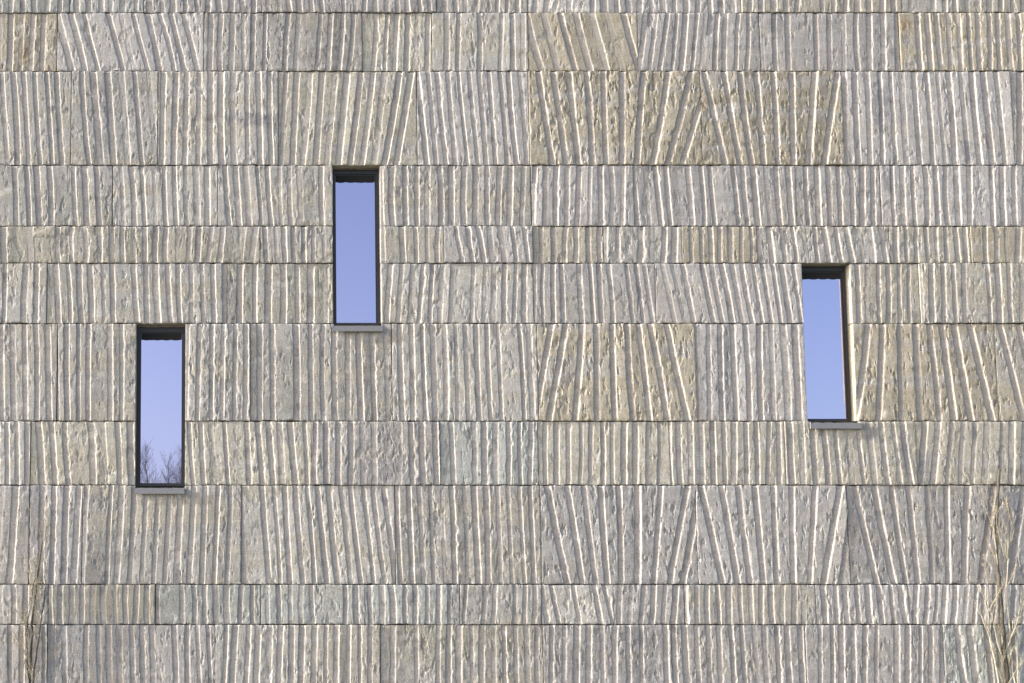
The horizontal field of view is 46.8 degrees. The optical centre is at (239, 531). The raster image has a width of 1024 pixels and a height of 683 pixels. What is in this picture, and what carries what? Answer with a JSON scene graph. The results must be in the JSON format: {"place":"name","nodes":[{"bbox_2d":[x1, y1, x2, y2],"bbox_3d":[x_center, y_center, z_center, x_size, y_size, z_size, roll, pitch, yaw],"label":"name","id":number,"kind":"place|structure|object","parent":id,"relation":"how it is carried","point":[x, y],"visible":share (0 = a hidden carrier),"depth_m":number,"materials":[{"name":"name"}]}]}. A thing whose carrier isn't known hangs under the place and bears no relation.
{"place":"outdoors","nodes":[
{"label":"outdoors","id":0,"kind":"place"},
{"bbox_3d":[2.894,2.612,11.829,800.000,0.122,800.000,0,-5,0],"label":"ground","id":1,"kind":"structure","parent":0,"visible":0},
{"bbox_2d":[4,494,61,682],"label":"climbing shrub","id":2,"kind":"object","parent":1,"relation":"on","point":[30,658],"visible":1,"depth_m":11.88,"materials":[{"name":"brown plant"}]},
{"bbox_2d":[0,0,1023,682],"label":"stone building","id":3,"kind":"structure","parent":1,"relation":"on","point":[510,340],"depth_m":12.22,"materials":[{"name":"stone"}]},
{"bbox_2d":[133,328,184,493],"bbox_3d":[-0.865,-1.314,12.239,0.546,1.839,0.252,0,-5,0],"label":"window","id":4,"kind":"structure","parent":3,"relation":"in","point":[161,351],"depth_m":12.27,"materials":[{"name":"glass"}]},
{"bbox_2d":[332,170,382,331],"bbox_3d":[1.272,-3.079,12.381,0.545,1.847,0.252,0,-5,0],"label":"window","id":5,"kind":"structure","parent":3,"relation":"in","point":[355,228],"depth_m":12.41,"materials":[{"name":"glass"}]},
{"bbox_2d":[802,267,861,428],"bbox_3d":[6.392,-2.005,12.294,0.552,1.817,0.252,0,-5,0],"label":"window","id":6,"kind":"structure","parent":3,"relation":"in","point":[823,288],"depth_m":12.33,"materials":[{"name":"glass"}]},
{"bbox_2d":[969,469,1023,682],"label":"climbing shrub","id":7,"kind":"object","parent":1,"relation":"on","point":[1006,663],"visible":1,"depth_m":11.88,"materials":[{"name":"brown plant"}]}
]}

